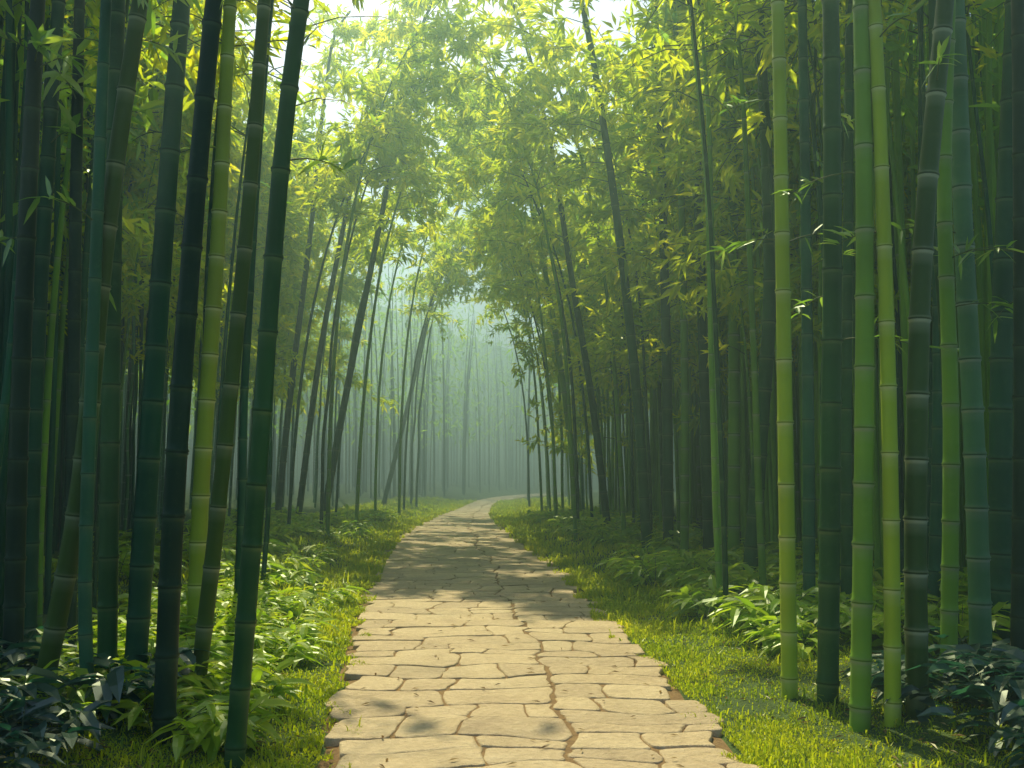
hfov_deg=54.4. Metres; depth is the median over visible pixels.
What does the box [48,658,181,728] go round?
broadleaf plant
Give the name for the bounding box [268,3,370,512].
bamboo
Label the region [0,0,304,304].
bamboo foliage
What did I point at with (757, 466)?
bamboo
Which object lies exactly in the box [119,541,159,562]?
leafy plant
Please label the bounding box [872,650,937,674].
broadleaf plant
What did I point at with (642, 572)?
leafy plant
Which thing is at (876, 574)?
leafy plant
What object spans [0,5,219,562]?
bamboo
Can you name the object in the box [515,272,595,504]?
bamboo
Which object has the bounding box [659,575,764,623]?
leafy plant
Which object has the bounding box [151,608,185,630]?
leafy plant
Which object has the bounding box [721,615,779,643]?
leafy plant
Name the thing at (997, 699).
broadleaf plant
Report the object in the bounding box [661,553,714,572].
leafy plant
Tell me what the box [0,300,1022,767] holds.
ground
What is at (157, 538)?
leafy plant
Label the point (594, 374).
bamboo
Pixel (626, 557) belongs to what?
leafy plant
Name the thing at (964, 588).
leafy plant
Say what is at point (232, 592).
leafy plant
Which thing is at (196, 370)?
bamboo
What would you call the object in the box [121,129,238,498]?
bamboo
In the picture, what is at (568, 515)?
leafy plant
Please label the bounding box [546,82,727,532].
bamboo
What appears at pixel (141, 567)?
bamboo
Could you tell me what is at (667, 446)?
bamboo
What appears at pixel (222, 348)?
bamboo
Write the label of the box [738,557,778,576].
leafy plant
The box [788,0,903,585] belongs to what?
bamboo
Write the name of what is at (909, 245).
bamboo
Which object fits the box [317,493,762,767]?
path
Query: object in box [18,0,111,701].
bamboo
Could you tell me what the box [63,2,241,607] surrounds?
bamboo
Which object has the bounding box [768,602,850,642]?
leafy plant
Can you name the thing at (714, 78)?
bamboo
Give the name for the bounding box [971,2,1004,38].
bamboo
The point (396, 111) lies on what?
bamboo
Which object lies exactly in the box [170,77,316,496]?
bamboo
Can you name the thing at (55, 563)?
leafy plant
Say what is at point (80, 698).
leafy plant
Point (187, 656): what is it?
broadleaf plant
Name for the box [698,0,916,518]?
bamboo
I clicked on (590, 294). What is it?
bamboo
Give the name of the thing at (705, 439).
bamboo
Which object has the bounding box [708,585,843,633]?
leafy plant
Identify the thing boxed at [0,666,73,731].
broadleaf plant
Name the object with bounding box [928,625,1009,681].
broadleaf plant
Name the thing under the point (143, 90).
bamboo
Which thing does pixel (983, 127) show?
bamboo
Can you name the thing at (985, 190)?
bamboo
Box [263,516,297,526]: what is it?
leafy plant
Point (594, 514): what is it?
leafy plant
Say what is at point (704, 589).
leafy plant
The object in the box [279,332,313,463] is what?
bamboo
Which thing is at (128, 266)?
bamboo
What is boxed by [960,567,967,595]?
leafy plant
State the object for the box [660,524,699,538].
leafy plant
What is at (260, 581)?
leafy plant
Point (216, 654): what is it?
leafy plant
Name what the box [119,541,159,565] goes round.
leafy plant
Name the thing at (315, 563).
leafy plant
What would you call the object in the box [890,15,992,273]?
bamboo
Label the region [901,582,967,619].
leafy plant
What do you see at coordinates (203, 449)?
bamboo
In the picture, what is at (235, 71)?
bamboo
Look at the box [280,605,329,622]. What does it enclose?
leafy plant
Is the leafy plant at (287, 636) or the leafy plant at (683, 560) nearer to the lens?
the leafy plant at (287, 636)
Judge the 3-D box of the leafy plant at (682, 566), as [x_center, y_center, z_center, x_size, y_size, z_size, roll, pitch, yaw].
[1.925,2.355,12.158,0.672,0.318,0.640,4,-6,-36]
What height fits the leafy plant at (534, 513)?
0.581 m
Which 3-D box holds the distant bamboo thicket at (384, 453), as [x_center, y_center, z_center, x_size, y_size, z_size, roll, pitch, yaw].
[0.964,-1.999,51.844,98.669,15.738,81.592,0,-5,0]
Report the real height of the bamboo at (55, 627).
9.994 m
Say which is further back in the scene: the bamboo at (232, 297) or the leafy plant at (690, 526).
the bamboo at (232, 297)
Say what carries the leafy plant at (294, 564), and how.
on the ground at (492, 490)
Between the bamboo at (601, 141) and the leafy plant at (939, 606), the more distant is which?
the bamboo at (601, 141)
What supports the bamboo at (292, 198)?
on the ground at (492, 490)
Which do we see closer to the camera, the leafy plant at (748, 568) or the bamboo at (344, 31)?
the leafy plant at (748, 568)
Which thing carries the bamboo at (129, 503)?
on the ground at (492, 490)
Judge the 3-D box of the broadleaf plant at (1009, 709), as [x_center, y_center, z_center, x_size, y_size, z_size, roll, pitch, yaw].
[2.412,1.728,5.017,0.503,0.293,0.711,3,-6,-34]
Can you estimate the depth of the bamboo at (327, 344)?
36.99 m
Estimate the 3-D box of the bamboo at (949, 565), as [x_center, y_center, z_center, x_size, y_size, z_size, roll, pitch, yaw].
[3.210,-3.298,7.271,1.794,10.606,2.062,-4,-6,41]
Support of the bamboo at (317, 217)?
on the ground at (492, 490)
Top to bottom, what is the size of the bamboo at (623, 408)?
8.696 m
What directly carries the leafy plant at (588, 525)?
on the ground at (492, 490)
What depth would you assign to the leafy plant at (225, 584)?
10.27 m
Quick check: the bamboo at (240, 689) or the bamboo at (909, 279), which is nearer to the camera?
the bamboo at (240, 689)
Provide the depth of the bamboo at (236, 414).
29.28 m
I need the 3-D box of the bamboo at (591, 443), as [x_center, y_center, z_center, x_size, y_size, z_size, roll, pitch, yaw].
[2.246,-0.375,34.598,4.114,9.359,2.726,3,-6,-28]
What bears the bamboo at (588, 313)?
on the ground at (492, 490)
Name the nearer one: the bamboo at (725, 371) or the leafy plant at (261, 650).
the leafy plant at (261, 650)
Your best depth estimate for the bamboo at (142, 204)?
16.45 m
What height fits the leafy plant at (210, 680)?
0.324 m
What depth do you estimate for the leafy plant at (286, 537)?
17.94 m
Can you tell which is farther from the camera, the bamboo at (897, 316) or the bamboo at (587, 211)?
the bamboo at (587, 211)
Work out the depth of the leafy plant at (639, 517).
22.66 m
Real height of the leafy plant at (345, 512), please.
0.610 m
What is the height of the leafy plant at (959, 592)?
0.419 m
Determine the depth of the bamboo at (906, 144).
13.96 m
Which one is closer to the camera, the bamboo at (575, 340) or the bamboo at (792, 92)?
the bamboo at (792, 92)
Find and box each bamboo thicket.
[0,0,156,637]
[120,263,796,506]
[590,0,1003,577]
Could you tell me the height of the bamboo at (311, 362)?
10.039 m
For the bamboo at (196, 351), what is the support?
on the ground at (492, 490)
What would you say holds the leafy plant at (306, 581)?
on the ground at (492, 490)
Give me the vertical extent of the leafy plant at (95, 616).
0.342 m
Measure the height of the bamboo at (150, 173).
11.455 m
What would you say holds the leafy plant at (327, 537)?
on the ground at (492, 490)
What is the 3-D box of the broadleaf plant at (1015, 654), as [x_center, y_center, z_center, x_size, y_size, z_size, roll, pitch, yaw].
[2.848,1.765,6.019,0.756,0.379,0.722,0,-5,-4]
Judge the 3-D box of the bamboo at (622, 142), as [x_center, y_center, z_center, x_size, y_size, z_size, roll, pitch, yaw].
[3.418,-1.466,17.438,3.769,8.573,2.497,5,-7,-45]
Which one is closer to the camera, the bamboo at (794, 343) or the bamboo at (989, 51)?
the bamboo at (989, 51)
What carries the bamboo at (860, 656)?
on the ground at (492, 490)
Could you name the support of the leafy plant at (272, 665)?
on the ground at (492, 490)
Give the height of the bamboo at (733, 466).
11.512 m
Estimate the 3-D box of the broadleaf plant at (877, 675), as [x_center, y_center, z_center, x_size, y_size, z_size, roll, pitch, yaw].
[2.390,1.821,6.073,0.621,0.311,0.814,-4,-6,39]
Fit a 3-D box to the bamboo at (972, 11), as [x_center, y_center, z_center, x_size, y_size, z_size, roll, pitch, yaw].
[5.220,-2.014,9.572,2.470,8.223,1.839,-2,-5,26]
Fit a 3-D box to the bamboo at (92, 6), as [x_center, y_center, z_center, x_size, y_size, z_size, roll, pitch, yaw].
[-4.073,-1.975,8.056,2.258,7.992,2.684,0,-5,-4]
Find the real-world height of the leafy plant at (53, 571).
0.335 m
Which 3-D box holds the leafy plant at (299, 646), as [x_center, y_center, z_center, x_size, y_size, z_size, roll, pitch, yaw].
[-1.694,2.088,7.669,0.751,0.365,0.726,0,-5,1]
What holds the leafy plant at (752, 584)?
on the ground at (492, 490)
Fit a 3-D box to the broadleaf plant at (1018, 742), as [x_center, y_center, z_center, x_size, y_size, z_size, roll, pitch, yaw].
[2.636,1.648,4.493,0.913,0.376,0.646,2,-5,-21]
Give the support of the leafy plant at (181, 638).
on the ground at (492, 490)
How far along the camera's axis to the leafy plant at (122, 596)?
8.64 m
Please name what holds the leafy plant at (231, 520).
on the ground at (492, 490)
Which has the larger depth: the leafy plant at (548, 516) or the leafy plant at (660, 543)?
the leafy plant at (548, 516)
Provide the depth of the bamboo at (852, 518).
15.73 m
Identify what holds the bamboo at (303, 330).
on the ground at (492, 490)
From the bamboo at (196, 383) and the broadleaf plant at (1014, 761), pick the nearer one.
the broadleaf plant at (1014, 761)
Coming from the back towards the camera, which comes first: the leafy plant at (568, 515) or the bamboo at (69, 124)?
the leafy plant at (568, 515)
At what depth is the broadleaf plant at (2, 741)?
4.41 m
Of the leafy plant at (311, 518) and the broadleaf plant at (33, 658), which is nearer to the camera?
the broadleaf plant at (33, 658)
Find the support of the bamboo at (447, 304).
on the ground at (492, 490)
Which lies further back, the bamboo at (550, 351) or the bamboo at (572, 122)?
the bamboo at (550, 351)
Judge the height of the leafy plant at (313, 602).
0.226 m
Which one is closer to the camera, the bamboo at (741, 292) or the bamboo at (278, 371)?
the bamboo at (741, 292)
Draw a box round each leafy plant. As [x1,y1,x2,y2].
[0,658,62,717]
[0,659,58,696]
[18,628,124,670]
[22,666,153,704]
[29,684,122,728]
[43,556,58,575]
[43,558,77,582]
[58,658,138,697]
[61,633,96,667]
[62,645,123,671]
[67,615,156,651]
[67,620,152,646]
[77,606,155,631]
[93,631,180,663]
[93,638,186,674]
[110,686,281,756]
[118,547,159,582]
[118,584,187,610]
[118,593,184,614]
[118,600,186,624]
[118,624,193,639]
[119,529,155,547]
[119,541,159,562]
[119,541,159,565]
[119,582,187,609]
[120,668,193,713]
[122,659,230,700]
[143,694,297,763]
[149,635,233,654]
[150,607,267,642]
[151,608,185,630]
[153,559,188,579]
[153,614,234,647]
[155,528,184,544]
[176,676,275,736]
[179,640,232,672]
[180,589,261,613]
[182,541,235,559]
[182,589,271,617]
[183,525,189,546]
[183,528,236,547]
[184,659,231,682]
[198,669,315,711]
[206,650,303,698]
[214,602,283,631]
[214,607,301,650]
[214,618,271,642]
[216,576,233,599]
[216,647,292,672]
[218,576,263,592]
[219,549,295,583]
[219,576,286,588]
[221,546,276,563]
[221,548,261,564]
[223,533,289,556]
[224,516,234,528]
[224,526,235,534]
[224,639,289,665]
[225,514,236,525]
[230,601,284,624]
[231,530,282,540]
[231,590,295,608]
[254,625,341,668]
[257,579,320,610]
[258,582,292,597]
[260,624,328,645]
[261,539,291,557]
[261,550,313,574]
[261,595,299,620]
[262,525,295,544]
[262,602,341,643]
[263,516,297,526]
[264,520,320,539]
[264,611,320,630]
[265,631,315,661]
[273,569,330,588]
[279,542,340,570]
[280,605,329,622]
[284,572,373,604]
[285,516,331,532]
[286,520,331,535]
[287,558,327,572]
[297,596,342,611]
[299,544,340,558]
[304,511,348,523]
[305,522,334,534]
[311,531,341,540]
[317,512,346,526]
[330,504,370,517]
[332,525,372,538]
[339,514,378,531]
[350,512,375,521]
[359,508,391,521]
[377,509,401,519]
[524,506,561,522]
[533,511,561,522]
[545,516,581,531]
[552,511,582,522]
[557,504,569,513]
[558,517,609,533]
[560,512,600,523]
[589,511,616,521]
[590,549,670,581]
[602,516,629,526]
[605,555,686,586]
[607,555,663,579]
[616,541,669,560]
[620,558,668,585]
[626,511,658,523]
[626,533,675,547]
[642,563,683,585]
[643,549,739,580]
[644,530,702,553]
[652,551,713,572]
[653,546,713,561]
[657,584,729,606]
[658,549,699,557]
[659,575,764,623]
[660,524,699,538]
[660,567,701,589]
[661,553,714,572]
[664,542,698,554]
[665,585,742,618]
[671,563,756,589]
[687,577,744,593]
[689,529,727,545]
[689,582,736,598]
[690,538,702,549]
[691,553,743,574]
[691,587,803,625]
[699,587,752,617]
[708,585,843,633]
[711,558,802,582]
[715,564,767,590]
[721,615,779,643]
[728,569,777,591]
[729,549,778,561]
[730,541,778,553]
[730,563,778,592]
[734,585,817,614]
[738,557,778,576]
[739,607,817,655]
[743,581,802,597]
[748,563,818,588]
[748,566,818,590]
[754,622,845,661]
[755,585,842,603]
[756,552,818,574]
[765,543,802,562]
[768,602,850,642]
[774,592,873,628]
[777,543,818,563]
[796,575,883,595]
[800,593,939,639]
[812,586,903,625]
[817,567,902,581]
[840,611,968,656]
[851,585,940,610]
[873,575,902,595]
[900,574,967,604]
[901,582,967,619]
[901,599,968,643]
[901,601,1010,644]
[938,571,967,593]
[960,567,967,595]
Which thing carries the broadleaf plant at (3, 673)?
on the ground at (492, 490)
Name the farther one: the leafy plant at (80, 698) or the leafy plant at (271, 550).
the leafy plant at (271, 550)
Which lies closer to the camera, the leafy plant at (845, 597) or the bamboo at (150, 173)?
the leafy plant at (845, 597)
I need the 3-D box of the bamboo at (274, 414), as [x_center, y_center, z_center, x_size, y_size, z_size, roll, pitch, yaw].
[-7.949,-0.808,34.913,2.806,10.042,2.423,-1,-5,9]
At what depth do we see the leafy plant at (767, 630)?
7.78 m
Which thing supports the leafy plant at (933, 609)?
on the ground at (492, 490)
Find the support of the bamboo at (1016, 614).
on the ground at (492, 490)
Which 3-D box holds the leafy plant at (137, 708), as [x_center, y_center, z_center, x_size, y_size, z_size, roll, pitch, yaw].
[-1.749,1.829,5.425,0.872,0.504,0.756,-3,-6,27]
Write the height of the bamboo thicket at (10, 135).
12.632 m
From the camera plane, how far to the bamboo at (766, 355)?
11.61 m
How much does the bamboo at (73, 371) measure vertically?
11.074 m
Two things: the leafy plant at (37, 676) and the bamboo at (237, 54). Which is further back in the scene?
the bamboo at (237, 54)
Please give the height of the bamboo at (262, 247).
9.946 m
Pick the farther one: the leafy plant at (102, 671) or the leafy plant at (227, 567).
the leafy plant at (227, 567)
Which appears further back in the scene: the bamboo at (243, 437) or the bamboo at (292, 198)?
the bamboo at (292, 198)
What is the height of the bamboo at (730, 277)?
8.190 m
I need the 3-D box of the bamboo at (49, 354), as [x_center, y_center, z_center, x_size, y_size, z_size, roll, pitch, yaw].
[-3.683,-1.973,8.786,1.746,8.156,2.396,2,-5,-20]
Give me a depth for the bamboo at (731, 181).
11.60 m
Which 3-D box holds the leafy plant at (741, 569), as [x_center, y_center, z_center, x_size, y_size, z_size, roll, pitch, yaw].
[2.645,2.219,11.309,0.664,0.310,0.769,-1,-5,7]
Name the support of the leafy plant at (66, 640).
on the ground at (492, 490)
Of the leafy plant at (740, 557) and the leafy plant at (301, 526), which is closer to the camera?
the leafy plant at (740, 557)
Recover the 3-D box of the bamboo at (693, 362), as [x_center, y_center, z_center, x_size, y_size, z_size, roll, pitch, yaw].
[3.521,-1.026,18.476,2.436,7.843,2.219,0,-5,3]
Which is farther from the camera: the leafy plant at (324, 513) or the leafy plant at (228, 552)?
the leafy plant at (324, 513)
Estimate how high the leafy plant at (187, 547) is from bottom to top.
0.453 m
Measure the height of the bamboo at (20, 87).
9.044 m
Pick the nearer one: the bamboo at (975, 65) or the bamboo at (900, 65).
the bamboo at (975, 65)
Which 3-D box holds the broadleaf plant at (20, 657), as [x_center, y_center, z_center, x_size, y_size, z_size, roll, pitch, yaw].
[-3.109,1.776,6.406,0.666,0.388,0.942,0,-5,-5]
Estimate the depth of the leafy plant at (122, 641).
6.84 m
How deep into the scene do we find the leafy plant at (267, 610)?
9.25 m
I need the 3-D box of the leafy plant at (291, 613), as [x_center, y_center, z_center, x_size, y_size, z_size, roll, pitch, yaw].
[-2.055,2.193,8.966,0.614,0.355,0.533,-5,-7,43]
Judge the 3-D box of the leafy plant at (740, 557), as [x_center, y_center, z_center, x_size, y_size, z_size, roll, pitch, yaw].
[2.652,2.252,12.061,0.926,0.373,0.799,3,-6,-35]
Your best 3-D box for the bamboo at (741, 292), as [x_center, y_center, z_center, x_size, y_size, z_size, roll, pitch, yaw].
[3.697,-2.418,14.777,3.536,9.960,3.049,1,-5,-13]
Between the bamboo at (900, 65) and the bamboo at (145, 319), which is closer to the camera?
the bamboo at (900, 65)
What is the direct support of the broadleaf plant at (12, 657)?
on the ground at (492, 490)
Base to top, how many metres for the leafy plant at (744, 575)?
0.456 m
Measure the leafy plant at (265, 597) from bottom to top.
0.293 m
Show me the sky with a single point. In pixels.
(603, 9)
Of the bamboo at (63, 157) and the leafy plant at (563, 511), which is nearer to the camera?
the bamboo at (63, 157)
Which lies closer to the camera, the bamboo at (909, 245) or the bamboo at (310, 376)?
the bamboo at (909, 245)
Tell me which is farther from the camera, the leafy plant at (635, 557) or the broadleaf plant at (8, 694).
the leafy plant at (635, 557)
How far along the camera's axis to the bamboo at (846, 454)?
9.37 m
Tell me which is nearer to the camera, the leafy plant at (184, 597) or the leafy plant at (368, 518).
the leafy plant at (184, 597)
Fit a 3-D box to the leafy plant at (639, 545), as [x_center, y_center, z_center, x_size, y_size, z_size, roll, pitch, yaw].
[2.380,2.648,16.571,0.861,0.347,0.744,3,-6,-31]
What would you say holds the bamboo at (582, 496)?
on the ground at (492, 490)
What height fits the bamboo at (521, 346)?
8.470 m
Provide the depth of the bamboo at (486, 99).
22.42 m
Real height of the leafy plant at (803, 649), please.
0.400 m
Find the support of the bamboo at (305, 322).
on the ground at (492, 490)
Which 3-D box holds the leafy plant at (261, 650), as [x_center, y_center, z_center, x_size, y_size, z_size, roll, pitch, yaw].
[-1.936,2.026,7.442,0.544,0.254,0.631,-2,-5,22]
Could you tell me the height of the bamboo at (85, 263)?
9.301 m
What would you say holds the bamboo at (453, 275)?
on the ground at (492, 490)
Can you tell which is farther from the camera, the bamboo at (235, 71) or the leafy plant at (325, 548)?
the leafy plant at (325, 548)
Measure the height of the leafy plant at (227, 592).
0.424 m
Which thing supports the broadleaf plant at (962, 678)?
on the ground at (492, 490)
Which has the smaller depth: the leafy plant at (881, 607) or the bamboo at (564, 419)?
the leafy plant at (881, 607)
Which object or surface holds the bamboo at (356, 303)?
on the ground at (492, 490)
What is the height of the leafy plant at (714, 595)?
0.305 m
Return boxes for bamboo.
[0,0,73,125]
[0,0,97,628]
[0,0,97,666]
[0,0,203,411]
[0,1,91,129]
[0,4,73,53]
[0,4,87,251]
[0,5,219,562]
[0,8,87,338]
[0,15,23,221]
[0,191,19,474]
[12,0,153,30]
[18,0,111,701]
[21,15,98,56]
[22,0,99,392]
[24,0,140,640]
[26,0,169,643]
[34,0,192,696]
[41,0,172,295]
[46,0,125,672]
[48,1,222,346]
[50,0,169,592]
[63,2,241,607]
[64,6,213,281]
[68,31,171,382]
[82,91,237,430]
[83,0,257,540]
[84,5,184,278]
[92,0,192,567]
[92,2,256,279]
[93,3,243,533]
[94,16,209,531]
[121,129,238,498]
[122,0,241,353]
[124,0,189,673]
[124,100,189,369]
[124,128,219,395]
[125,0,316,523]
[125,315,171,392]
[126,208,249,521]
[126,335,218,403]
[133,0,364,459]
[139,18,279,350]
[143,100,246,381]
[143,140,245,530]
[143,183,257,388]
[144,98,276,507]
[146,95,293,367]
[148,0,289,347]
[151,0,222,743]
[157,253,227,516]
[160,0,413,585]
[168,235,304,411]
[169,369,220,503]
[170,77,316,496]
[179,0,236,636]
[189,399,196,508]
[191,0,317,700]
[193,176,311,511]
[193,259,306,415]
[194,249,260,434]
[197,177,305,407]
[199,141,264,357]
[201,51,304,306]
[219,212,319,509]
[220,0,359,767]
[220,107,313,517]
[220,171,333,514]
[220,178,326,475]
[225,51,327,331]
[228,289,289,488]
[233,0,273,606]
[238,248,331,506]
[249,224,322,422]
[249,275,321,503]
[249,348,312,406]
[251,122,320,345]
[252,223,320,388]
[253,206,347,507]
[256,140,348,398]
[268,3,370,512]
[275,161,353,486]
[278,209,399,414]
[279,242,370,502]
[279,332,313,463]
[283,195,387,507]
[283,239,320,408]
[287,32,459,528]
[288,0,479,539]
[294,7,427,517]
[296,191,388,505]
[301,45,464,527]
[324,0,454,517]
[333,106,484,515]
[345,58,490,522]
[348,114,478,510]
[378,121,495,514]
[381,123,494,504]
[389,217,481,510]
[395,216,473,505]
[395,230,481,508]
[424,13,600,540]
[429,164,557,508]
[432,76,585,523]
[433,87,593,516]
[439,159,550,510]
[444,129,562,517]
[449,0,646,532]
[451,246,533,506]
[456,82,581,507]
[459,45,582,515]
[461,205,548,507]
[463,0,631,531]
[463,221,553,422]
[463,224,553,507]
[477,241,596,510]
[500,239,607,509]
[512,190,636,514]
[513,0,655,549]
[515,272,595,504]
[518,261,584,510]
[527,194,636,486]
[532,257,614,504]
[536,158,593,510]
[537,272,624,511]
[538,245,623,510]
[539,335,610,475]
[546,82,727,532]
[546,143,609,445]
[547,150,624,515]
[551,144,677,522]
[551,217,649,463]
[560,97,721,546]
[562,187,656,465]
[570,0,726,542]
[571,34,675,513]
[572,57,645,254]
[575,88,658,346]
[580,0,789,613]
[580,163,625,378]
[584,25,721,338]
[585,0,745,550]
[589,202,675,376]
[591,144,725,477]
[595,166,674,520]
[597,0,796,590]
[599,58,758,442]
[604,373,608,503]
[606,161,727,396]
[608,164,725,378]
[612,12,722,328]
[612,122,701,521]
[618,1,757,551]
[619,0,793,339]
[619,2,817,550]
[625,76,799,460]
[626,54,749,483]
[636,126,704,376]
[638,0,744,583]
[638,0,848,241]
[639,0,875,374]
[643,0,821,253]
[651,1,818,547]
[653,45,813,433]
[655,0,876,320]
[657,0,844,426]
[672,55,750,476]
[673,218,747,395]
[674,0,797,571]
[675,0,855,620]
[687,52,797,316]
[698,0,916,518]
[699,0,854,698]
[704,1,931,546]
[719,61,842,414]
[720,3,917,313]
[720,325,775,384]
[723,58,910,517]
[724,395,727,499]
[725,0,931,316]
[733,0,794,585]
[739,1,931,352]
[740,4,978,550]
[745,139,811,355]
[747,0,925,414]
[748,0,916,223]
[767,0,855,398]
[771,0,875,731]
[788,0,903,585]
[790,35,953,317]
[791,0,950,705]
[791,203,905,539]
[793,0,916,603]
[797,0,822,256]
[807,0,996,579]
[809,0,979,53]
[812,0,960,643]
[812,1,928,296]
[815,0,927,726]
[816,36,952,334]
[881,0,992,603]
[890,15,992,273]
[890,26,984,407]
[890,36,984,308]
[891,0,992,649]
[898,4,1004,111]
[902,0,966,717]
[904,24,993,287]
[913,4,1003,102]
[934,0,1023,658]
[936,0,1023,676]
[964,0,997,285]
[965,0,1003,74]
[965,2,1004,69]
[971,0,1012,641]
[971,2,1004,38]
[976,1,1004,231]
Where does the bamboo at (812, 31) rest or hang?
on the ground at (492, 490)
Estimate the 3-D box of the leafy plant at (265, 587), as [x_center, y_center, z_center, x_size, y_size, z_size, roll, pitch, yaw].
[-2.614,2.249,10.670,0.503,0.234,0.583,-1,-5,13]
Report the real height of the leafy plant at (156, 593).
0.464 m
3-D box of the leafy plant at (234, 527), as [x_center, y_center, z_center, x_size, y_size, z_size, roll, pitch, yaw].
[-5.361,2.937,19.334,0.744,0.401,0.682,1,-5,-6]
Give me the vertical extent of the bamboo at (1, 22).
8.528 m
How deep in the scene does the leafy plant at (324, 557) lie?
14.24 m
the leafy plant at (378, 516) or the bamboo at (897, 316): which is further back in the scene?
the leafy plant at (378, 516)
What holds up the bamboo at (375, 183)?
on the ground at (492, 490)
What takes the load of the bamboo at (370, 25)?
on the ground at (492, 490)
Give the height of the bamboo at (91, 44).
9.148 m
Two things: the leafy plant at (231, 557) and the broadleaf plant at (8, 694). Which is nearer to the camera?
the broadleaf plant at (8, 694)
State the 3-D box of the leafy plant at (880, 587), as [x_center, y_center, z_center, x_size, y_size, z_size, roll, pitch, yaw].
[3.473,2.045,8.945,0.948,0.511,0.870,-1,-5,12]
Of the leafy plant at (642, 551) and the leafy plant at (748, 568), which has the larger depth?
the leafy plant at (642, 551)
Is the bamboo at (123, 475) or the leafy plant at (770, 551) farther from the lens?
the bamboo at (123, 475)
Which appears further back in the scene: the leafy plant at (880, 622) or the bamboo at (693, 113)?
the bamboo at (693, 113)
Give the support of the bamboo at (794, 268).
on the ground at (492, 490)
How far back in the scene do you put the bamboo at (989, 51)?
9.23 m
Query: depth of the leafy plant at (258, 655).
6.50 m
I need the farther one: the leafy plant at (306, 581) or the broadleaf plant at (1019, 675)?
the leafy plant at (306, 581)
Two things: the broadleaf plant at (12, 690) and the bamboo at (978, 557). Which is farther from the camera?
the bamboo at (978, 557)
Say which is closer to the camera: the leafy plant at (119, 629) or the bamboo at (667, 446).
the leafy plant at (119, 629)
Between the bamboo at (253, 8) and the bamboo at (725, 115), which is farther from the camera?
the bamboo at (725, 115)
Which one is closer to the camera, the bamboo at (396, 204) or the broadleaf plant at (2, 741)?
the broadleaf plant at (2, 741)
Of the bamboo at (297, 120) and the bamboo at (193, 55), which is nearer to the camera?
the bamboo at (193, 55)
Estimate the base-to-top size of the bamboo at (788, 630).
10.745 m
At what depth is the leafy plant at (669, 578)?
11.52 m
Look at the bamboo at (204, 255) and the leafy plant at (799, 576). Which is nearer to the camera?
the leafy plant at (799, 576)
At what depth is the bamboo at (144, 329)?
19.93 m
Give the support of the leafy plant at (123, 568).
on the ground at (492, 490)
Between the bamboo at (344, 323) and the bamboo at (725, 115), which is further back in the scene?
the bamboo at (344, 323)
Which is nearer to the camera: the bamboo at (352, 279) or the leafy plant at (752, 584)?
the leafy plant at (752, 584)
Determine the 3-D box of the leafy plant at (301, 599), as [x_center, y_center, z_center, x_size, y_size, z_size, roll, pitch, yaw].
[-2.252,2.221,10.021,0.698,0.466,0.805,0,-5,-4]
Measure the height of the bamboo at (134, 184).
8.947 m
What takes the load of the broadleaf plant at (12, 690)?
on the ground at (492, 490)
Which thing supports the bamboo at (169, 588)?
on the ground at (492, 490)
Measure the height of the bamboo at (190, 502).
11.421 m
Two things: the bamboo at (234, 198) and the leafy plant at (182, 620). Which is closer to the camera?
the leafy plant at (182, 620)
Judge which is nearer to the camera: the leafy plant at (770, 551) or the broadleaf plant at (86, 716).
the broadleaf plant at (86, 716)
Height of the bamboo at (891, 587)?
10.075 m
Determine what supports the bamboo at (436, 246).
on the ground at (492, 490)
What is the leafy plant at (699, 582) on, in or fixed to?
on the ground at (492, 490)
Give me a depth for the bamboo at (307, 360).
33.57 m
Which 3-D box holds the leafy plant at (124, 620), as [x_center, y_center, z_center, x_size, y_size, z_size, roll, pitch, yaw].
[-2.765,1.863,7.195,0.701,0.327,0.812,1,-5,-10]
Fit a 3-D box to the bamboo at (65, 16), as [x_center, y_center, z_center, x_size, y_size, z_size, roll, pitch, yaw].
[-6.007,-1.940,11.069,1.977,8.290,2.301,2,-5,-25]
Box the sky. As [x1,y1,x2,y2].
[43,0,913,347]
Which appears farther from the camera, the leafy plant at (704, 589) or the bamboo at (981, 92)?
the bamboo at (981, 92)
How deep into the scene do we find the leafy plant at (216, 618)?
8.06 m
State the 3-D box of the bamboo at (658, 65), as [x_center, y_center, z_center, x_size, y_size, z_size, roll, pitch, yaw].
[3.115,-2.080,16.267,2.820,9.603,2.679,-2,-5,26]
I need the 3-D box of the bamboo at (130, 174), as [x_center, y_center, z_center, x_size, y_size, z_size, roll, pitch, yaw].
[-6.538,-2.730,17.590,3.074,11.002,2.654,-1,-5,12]
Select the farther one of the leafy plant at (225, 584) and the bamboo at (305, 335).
the bamboo at (305, 335)
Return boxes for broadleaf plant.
[0,626,76,676]
[0,640,39,681]
[0,642,40,663]
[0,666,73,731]
[0,672,21,677]
[0,678,21,716]
[0,693,21,699]
[0,697,114,754]
[0,705,108,764]
[0,730,65,767]
[0,737,19,750]
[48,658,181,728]
[60,647,212,680]
[839,654,952,703]
[871,668,980,721]
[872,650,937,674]
[905,658,1023,727]
[916,702,1023,757]
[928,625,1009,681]
[928,644,1023,690]
[937,653,1007,683]
[955,653,1015,677]
[956,644,1023,703]
[992,699,1023,721]
[993,671,1023,683]
[994,728,1023,767]
[994,733,1023,752]
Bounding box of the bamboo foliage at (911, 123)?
[561,0,1004,350]
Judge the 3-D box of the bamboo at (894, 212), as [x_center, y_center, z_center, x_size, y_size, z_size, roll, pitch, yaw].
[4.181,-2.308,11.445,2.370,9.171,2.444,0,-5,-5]
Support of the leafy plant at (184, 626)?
on the ground at (492, 490)
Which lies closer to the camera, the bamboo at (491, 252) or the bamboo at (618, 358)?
the bamboo at (618, 358)

